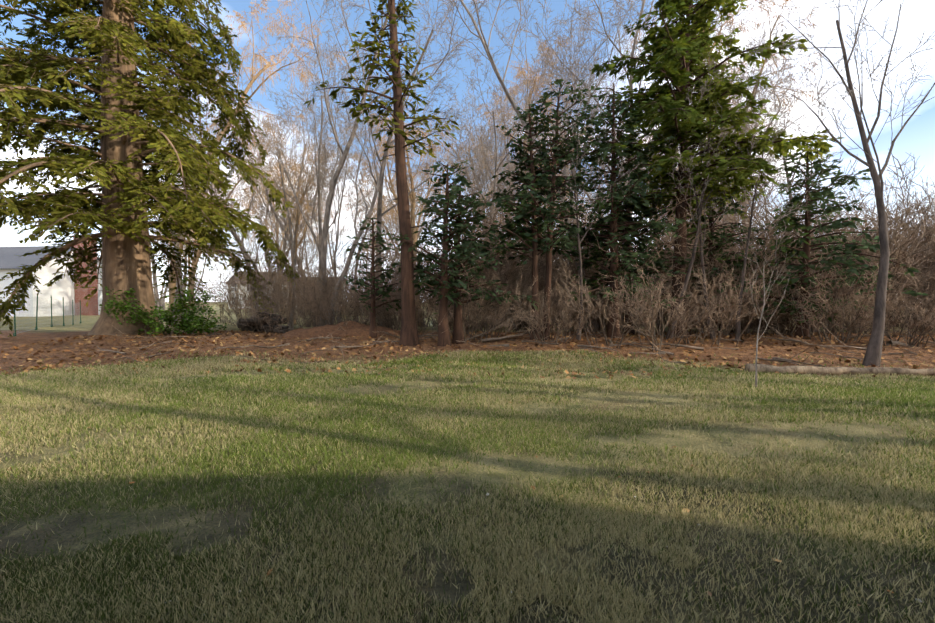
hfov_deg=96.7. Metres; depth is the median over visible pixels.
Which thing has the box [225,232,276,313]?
tree
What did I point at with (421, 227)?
tree
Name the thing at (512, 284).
brush
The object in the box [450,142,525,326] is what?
thin tree
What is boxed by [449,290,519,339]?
brush
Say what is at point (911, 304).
brush
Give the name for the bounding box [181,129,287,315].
tree
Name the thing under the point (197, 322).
green shrubs
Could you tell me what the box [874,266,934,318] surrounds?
thicket
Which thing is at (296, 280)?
thicket
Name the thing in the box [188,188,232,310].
tree
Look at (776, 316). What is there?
brush
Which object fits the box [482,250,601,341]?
brush
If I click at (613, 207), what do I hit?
conifer tree
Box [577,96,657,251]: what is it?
tree
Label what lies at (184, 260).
tree
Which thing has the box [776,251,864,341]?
brush
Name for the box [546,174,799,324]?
thicket
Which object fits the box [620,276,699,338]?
brush
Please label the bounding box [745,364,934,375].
fallen log
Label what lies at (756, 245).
thicket
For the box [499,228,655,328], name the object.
thicket
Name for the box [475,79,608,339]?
conifer tree
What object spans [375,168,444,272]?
tree
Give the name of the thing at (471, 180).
tree
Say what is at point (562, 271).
thicket
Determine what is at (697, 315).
brush
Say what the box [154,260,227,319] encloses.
thicket
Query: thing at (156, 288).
tree
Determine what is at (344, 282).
brush
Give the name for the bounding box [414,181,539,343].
conifer tree
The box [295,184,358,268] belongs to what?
tree
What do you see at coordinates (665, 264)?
thicket
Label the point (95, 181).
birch
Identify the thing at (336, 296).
brush
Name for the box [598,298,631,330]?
brush
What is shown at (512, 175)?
thin tree
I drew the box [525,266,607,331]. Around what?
brush
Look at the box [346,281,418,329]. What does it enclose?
thicket
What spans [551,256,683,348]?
brush
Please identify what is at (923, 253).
thicket
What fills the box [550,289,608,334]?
brush
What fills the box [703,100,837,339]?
bare tree
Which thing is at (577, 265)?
thicket
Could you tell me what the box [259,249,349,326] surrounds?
thicket
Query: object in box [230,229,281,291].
tree
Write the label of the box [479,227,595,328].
thicket
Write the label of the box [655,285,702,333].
brush
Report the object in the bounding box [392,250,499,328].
thicket
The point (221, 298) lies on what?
thicket
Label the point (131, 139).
hemlock tree
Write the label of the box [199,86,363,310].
thin tree
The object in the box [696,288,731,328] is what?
brush
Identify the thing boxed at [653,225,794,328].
thicket
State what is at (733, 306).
brush
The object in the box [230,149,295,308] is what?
tree
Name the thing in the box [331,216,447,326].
thicket
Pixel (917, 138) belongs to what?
sky
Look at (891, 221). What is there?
thicket
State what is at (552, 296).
brush
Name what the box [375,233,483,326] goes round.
thicket
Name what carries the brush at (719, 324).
on the ground at (66, 528)
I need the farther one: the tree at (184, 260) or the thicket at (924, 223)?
the tree at (184, 260)
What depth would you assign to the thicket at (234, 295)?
29.95 m
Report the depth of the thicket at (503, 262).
17.08 m
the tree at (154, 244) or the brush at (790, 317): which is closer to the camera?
the brush at (790, 317)
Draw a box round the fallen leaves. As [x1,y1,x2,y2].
[0,330,934,614]
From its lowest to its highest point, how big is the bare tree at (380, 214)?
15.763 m
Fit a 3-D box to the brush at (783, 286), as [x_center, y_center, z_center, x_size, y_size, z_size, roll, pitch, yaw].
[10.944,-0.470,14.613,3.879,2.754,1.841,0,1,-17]
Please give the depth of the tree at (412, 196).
24.52 m
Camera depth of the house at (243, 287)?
87.32 m
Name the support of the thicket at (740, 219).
on the ground at (66, 528)
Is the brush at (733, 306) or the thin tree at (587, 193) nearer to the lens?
the brush at (733, 306)
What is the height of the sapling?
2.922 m
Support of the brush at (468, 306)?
on the ground at (66, 528)
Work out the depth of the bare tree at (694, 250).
13.93 m
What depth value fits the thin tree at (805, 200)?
26.81 m
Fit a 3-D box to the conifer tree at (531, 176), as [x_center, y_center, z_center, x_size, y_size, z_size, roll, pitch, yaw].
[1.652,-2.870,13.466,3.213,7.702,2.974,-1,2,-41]
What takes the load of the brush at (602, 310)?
on the ground at (66, 528)
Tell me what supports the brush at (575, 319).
on the ground at (66, 528)
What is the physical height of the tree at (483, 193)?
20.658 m
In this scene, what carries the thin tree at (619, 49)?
on the ground at (66, 528)
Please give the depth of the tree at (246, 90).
27.81 m
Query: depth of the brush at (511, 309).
16.42 m
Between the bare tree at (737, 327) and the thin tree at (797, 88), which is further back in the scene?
the thin tree at (797, 88)
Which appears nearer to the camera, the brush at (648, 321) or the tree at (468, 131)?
the brush at (648, 321)
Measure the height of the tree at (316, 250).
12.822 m
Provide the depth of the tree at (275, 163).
52.47 m
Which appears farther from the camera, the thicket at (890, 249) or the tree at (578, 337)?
the thicket at (890, 249)
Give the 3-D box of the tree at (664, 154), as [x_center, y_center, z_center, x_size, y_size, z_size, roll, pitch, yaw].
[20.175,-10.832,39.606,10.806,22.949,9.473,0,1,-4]
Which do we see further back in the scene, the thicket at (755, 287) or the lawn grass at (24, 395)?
the thicket at (755, 287)
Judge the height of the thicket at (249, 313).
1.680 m
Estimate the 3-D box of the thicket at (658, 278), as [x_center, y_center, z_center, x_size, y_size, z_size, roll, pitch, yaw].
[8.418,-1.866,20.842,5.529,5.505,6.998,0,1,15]
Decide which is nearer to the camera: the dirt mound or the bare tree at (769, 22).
the dirt mound
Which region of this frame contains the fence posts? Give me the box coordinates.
[13,295,80,335]
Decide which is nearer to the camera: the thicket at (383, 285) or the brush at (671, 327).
the brush at (671, 327)
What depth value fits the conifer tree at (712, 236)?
15.89 m
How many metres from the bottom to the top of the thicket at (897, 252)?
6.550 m
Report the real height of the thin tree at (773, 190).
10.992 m
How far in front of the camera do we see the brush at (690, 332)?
15.07 m
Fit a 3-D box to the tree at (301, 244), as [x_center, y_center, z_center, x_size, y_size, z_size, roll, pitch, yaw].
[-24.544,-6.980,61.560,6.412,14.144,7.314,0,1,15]
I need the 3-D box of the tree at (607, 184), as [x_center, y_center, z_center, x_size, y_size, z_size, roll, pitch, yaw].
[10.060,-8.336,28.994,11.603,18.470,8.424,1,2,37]
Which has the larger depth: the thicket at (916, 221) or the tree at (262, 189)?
the tree at (262, 189)
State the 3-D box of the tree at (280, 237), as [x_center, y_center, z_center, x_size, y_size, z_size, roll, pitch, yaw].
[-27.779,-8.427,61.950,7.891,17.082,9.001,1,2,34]
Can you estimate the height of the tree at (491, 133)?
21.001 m
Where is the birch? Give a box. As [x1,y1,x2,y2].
[48,89,143,273]
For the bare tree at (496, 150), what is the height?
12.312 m
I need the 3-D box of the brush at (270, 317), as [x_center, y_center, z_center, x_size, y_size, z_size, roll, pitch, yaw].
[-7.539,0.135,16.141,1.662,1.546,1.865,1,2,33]
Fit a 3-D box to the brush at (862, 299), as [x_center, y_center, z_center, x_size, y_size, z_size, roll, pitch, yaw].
[11.357,-0.619,12.963,3.803,3.222,3.825,0,1,2]
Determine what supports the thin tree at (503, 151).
on the ground at (66, 528)
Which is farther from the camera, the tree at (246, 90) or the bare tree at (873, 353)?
the tree at (246, 90)
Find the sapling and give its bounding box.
[736,220,791,388]
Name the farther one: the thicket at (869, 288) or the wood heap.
the thicket at (869, 288)
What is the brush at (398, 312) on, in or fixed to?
on the ground at (66, 528)
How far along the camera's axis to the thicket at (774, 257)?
18.71 m
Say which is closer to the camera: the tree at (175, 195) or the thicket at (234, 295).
the thicket at (234, 295)
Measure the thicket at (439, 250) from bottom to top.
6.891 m
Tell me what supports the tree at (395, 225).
on the ground at (66, 528)
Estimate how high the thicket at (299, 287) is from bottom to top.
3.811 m
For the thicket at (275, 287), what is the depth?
24.05 m
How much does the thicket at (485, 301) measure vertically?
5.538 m
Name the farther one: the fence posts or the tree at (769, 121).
the tree at (769, 121)
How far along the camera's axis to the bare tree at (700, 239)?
14.10 m
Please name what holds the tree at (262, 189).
on the ground at (66, 528)
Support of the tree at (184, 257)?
on the ground at (66, 528)
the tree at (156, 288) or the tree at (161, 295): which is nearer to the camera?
the tree at (156, 288)
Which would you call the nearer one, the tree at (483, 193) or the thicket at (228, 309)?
the thicket at (228, 309)
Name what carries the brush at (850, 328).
on the ground at (66, 528)
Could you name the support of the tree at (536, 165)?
on the ground at (66, 528)
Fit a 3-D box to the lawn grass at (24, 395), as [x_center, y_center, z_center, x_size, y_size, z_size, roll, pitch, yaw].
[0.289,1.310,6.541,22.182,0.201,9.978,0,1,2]
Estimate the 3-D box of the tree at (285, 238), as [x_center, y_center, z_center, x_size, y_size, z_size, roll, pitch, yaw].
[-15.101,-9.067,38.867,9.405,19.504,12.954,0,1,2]
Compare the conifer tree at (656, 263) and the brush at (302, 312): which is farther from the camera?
the brush at (302, 312)
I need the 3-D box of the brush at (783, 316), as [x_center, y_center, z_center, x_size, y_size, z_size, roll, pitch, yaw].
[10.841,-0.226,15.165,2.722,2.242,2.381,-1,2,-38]
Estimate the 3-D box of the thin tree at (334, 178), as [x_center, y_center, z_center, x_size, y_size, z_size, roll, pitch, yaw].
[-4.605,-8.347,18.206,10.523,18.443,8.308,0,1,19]
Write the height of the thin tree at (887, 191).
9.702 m
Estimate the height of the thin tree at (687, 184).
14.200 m
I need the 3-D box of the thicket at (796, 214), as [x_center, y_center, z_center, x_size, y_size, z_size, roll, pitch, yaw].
[16.880,-3.251,24.903,10.767,8.468,11.261,0,1,6]
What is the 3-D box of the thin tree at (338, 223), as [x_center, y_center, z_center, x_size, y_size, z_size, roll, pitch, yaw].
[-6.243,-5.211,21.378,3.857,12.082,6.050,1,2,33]
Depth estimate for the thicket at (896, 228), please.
23.78 m
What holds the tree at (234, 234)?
on the ground at (66, 528)
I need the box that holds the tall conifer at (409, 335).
[303,0,460,345]
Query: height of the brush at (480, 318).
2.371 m
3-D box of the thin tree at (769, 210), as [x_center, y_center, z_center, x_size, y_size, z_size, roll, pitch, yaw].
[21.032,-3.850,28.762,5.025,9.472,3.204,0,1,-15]
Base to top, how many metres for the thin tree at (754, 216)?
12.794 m
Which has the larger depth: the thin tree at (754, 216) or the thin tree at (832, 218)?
the thin tree at (754, 216)
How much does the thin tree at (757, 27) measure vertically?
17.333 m
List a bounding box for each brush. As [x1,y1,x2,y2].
[243,296,291,333]
[285,294,318,326]
[300,279,399,329]
[308,266,364,324]
[308,268,370,322]
[330,279,398,324]
[336,283,363,320]
[376,280,399,328]
[415,286,480,333]
[419,260,551,342]
[434,292,495,330]
[435,291,488,330]
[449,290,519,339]
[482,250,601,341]
[489,296,540,332]
[495,279,569,331]
[505,271,578,331]
[509,290,597,344]
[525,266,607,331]
[525,273,574,329]
[541,288,607,330]
[550,277,608,331]
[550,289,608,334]
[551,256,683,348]
[570,272,641,334]
[598,270,728,351]
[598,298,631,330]
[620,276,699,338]
[645,275,723,336]
[650,282,734,334]
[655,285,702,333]
[656,273,738,346]
[668,253,775,335]
[678,265,780,345]
[691,299,741,330]
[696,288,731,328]
[707,279,818,334]
[719,264,809,334]
[719,272,782,335]
[725,274,792,333]
[752,240,920,343]
[752,286,840,333]
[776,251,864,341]
[792,299,823,335]
[793,277,869,333]
[797,292,887,343]
[824,283,932,337]
[835,286,934,346]
[851,270,920,333]
[859,296,934,346]
[875,275,934,328]
[891,289,934,341]
[916,282,934,317]
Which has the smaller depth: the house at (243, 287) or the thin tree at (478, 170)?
the thin tree at (478, 170)
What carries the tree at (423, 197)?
on the ground at (66, 528)
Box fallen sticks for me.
[70,302,934,372]
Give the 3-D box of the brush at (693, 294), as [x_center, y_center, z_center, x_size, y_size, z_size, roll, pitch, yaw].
[9.275,-0.548,15.178,3.546,2.941,2.471,0,1,2]
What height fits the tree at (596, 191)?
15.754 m
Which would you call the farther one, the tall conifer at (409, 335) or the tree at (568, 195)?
the tree at (568, 195)
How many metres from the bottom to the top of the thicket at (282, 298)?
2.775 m
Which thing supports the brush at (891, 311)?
on the ground at (66, 528)
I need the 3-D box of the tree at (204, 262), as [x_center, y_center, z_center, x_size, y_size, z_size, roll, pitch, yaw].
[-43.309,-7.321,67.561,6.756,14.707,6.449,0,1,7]
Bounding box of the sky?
[0,0,934,301]
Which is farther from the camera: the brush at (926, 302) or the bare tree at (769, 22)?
the bare tree at (769, 22)
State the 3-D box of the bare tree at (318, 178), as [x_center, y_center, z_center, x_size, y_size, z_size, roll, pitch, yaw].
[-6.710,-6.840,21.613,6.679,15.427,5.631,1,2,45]
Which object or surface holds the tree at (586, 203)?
on the ground at (66, 528)
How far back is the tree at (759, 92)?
21.26 m
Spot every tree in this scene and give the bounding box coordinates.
[0,0,298,336]
[69,114,185,318]
[75,63,227,324]
[100,56,293,315]
[144,127,223,313]
[145,0,349,325]
[149,224,166,304]
[153,220,170,310]
[155,240,199,304]
[161,226,214,283]
[163,174,197,290]
[177,158,283,306]
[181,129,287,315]
[187,244,211,297]
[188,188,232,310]
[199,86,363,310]
[206,95,313,292]
[220,94,330,327]
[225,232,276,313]
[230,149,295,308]
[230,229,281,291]
[234,111,314,305]
[243,137,338,322]
[250,207,307,302]
[254,80,348,285]
[255,146,349,310]
[264,32,383,325]
[267,0,493,325]
[270,189,353,306]
[279,220,334,309]
[280,221,317,277]
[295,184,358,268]
[298,90,394,323]
[312,11,461,324]
[317,0,497,326]
[326,111,434,320]
[349,223,375,276]
[351,105,467,325]
[353,184,418,267]
[361,193,428,260]
[364,200,398,261]
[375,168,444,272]
[384,151,452,278]
[388,120,468,239]
[408,80,522,236]
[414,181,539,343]
[416,0,654,331]
[425,147,513,310]
[430,114,522,225]
[433,158,501,232]
[436,62,569,324]
[439,125,534,232]
[441,55,558,235]
[450,85,527,323]
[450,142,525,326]
[452,50,569,329]
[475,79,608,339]
[476,0,623,321]
[478,98,573,339]
[488,115,594,224]
[494,128,573,242]
[498,57,666,223]
[504,0,767,332]
[504,36,640,329]
[517,125,591,232]
[529,43,693,251]
[533,150,607,228]
[557,82,686,337]
[558,169,606,239]
[575,137,691,333]
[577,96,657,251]
[580,168,623,227]
[626,80,700,240]
[641,136,726,236]
[643,23,821,239]
[648,127,786,332]
[670,1,860,210]
[670,43,806,324]
[704,149,927,336]
[714,82,871,331]
[719,53,813,234]
[722,175,771,229]
[743,152,830,321]
[745,0,934,366]
[745,192,781,236]
[753,186,871,244]
[774,174,863,320]
[842,160,934,325]
[872,196,934,311]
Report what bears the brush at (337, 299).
on the ground at (66, 528)
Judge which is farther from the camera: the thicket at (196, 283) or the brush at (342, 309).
the thicket at (196, 283)
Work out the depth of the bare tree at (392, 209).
37.17 m
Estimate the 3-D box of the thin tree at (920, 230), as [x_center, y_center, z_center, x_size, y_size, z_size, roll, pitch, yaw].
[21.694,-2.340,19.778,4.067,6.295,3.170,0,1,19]
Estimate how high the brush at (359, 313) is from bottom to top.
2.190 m
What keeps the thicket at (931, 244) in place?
on the ground at (66, 528)
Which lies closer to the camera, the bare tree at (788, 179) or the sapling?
the sapling
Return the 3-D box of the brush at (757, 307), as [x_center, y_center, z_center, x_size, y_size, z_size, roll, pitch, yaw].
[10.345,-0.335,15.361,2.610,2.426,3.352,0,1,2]
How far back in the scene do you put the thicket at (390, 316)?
16.31 m
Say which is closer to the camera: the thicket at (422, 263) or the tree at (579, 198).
the thicket at (422, 263)
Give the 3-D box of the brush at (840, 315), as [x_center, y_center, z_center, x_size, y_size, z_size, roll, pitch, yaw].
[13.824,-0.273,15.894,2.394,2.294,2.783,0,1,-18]
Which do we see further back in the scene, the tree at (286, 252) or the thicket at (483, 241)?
the tree at (286, 252)
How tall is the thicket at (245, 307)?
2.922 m
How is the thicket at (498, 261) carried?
on the ground at (66, 528)
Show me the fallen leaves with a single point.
(572, 344)
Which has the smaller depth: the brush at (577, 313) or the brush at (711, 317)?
the brush at (711, 317)
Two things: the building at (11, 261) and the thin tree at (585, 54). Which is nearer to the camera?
the thin tree at (585, 54)
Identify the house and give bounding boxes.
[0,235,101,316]
[226,272,288,308]
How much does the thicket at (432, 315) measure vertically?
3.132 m
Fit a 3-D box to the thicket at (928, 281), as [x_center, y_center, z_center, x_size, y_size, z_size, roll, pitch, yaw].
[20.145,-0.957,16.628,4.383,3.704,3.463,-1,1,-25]
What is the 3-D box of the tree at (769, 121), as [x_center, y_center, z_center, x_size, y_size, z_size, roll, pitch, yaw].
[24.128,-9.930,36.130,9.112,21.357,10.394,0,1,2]
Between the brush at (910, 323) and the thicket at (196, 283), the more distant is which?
the thicket at (196, 283)
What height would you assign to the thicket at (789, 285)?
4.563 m
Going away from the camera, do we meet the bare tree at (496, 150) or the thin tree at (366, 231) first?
the bare tree at (496, 150)
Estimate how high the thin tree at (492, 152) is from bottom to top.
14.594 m
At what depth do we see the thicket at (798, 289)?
18.64 m
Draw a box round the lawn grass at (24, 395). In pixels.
[0,349,934,622]
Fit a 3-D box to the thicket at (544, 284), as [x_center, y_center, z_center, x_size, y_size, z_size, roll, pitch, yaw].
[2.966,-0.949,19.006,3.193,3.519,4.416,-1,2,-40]
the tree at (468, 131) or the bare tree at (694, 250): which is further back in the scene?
the tree at (468, 131)
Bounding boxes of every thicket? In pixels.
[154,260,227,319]
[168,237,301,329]
[190,265,250,322]
[206,273,271,315]
[207,280,259,324]
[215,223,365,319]
[223,293,287,332]
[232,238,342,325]
[233,291,277,316]
[237,285,300,315]
[243,258,341,325]
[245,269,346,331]
[257,252,355,325]
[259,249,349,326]
[269,268,351,327]
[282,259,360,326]
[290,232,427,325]
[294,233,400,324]
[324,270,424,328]
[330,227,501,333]
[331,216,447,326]
[343,230,450,326]
[344,248,400,328]
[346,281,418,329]
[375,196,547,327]
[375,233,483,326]
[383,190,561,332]
[385,278,436,329]
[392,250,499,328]
[394,210,565,322]
[398,287,449,326]
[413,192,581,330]
[417,240,519,325]
[427,224,527,329]
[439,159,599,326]
[462,169,711,329]
[471,208,584,325]
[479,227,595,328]
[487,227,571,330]
[497,254,575,328]
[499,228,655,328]
[503,208,601,328]
[514,206,640,325]
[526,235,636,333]
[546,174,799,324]
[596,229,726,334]
[603,240,707,325]
[608,211,716,326]
[609,211,744,321]
[647,183,782,268]
[649,182,857,328]
[651,156,874,327]
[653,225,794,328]
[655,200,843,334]
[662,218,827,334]
[663,185,934,327]
[671,158,934,334]
[692,214,896,327]
[697,238,817,331]
[705,234,833,330]
[716,192,910,320]
[740,234,855,329]
[747,152,934,327]
[760,153,934,333]
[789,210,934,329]
[798,174,934,295]
[800,194,934,325]
[800,252,929,324]
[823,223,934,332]
[826,202,934,326]
[828,262,920,325]
[833,175,934,278]
[852,194,933,326]
[868,211,934,300]
[872,172,934,288]
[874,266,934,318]
[890,200,934,316]
[909,188,934,258]
[915,256,934,306]
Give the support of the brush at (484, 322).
on the ground at (66, 528)
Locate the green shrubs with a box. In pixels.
[98,277,228,341]
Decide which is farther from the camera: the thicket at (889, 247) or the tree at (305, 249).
the tree at (305, 249)
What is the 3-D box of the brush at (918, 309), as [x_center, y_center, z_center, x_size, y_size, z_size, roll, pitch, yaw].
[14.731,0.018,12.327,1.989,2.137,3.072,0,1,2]
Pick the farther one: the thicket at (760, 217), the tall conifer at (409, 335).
the thicket at (760, 217)
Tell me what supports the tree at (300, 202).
on the ground at (66, 528)
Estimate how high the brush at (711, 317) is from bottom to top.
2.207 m
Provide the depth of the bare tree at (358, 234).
17.64 m
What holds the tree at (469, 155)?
on the ground at (66, 528)
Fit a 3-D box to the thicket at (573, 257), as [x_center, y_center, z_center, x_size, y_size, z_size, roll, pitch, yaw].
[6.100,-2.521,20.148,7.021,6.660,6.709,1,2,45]
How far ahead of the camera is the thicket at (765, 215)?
20.32 m
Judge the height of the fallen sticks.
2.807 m
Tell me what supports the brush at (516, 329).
on the ground at (66, 528)
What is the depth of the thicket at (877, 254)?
17.72 m
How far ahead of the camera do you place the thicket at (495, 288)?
18.13 m
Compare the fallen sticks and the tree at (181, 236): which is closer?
the fallen sticks
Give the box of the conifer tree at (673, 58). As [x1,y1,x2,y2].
[590,0,843,337]
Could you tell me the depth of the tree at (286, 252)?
41.82 m
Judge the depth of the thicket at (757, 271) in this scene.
14.57 m
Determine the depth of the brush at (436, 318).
15.28 m
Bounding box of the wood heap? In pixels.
[237,311,293,332]
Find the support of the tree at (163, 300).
on the ground at (66, 528)
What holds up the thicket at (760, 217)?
on the ground at (66, 528)
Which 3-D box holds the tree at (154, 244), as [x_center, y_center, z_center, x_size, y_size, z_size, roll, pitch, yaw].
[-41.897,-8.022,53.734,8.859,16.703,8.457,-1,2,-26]
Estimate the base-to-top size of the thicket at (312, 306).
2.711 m
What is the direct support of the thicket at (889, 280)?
on the ground at (66, 528)
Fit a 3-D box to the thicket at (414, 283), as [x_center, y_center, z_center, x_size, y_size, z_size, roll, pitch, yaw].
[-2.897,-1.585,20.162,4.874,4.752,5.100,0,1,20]
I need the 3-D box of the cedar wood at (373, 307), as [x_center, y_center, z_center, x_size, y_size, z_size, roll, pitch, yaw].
[-3.078,-1.159,14.355,2.145,4.275,2.559,0,1,2]
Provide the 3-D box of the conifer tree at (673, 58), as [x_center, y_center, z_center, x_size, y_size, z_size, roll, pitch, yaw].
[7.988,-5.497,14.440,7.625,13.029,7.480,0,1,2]
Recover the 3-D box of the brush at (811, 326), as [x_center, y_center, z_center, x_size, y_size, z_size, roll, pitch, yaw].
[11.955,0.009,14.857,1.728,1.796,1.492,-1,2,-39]
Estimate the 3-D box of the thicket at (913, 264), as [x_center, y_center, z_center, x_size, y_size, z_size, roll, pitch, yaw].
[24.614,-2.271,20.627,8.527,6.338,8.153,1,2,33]
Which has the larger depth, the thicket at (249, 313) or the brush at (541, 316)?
the thicket at (249, 313)
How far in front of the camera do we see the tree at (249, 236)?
26.82 m
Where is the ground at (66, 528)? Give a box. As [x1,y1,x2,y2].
[0,302,934,622]
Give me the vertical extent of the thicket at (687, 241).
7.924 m
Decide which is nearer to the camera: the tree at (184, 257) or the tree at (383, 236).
the tree at (184, 257)
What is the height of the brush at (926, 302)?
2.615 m
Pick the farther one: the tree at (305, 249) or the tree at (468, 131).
the tree at (305, 249)
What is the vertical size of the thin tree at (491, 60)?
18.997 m
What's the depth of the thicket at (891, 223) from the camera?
15.04 m
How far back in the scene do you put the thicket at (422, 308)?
17.84 m
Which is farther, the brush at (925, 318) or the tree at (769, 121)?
the tree at (769, 121)
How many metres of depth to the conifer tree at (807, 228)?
13.46 m
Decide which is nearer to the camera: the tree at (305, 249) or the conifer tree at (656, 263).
the conifer tree at (656, 263)
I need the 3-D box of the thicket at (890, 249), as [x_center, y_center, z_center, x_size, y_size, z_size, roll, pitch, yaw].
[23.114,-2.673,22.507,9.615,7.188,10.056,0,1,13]
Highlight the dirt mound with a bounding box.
[275,321,399,337]
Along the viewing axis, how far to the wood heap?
16.46 m
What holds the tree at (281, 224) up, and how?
on the ground at (66, 528)
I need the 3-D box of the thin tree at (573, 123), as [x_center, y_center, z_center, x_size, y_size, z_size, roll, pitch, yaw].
[4.680,-5.438,17.795,5.997,12.628,3.823,1,2,41]
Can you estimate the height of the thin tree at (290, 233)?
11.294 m
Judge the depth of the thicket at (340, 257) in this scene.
20.79 m
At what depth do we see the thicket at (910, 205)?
17.97 m
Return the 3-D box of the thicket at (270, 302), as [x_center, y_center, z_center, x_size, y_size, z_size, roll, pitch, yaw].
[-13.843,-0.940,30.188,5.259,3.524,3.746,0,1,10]
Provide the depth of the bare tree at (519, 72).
28.36 m
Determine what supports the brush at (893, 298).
on the ground at (66, 528)

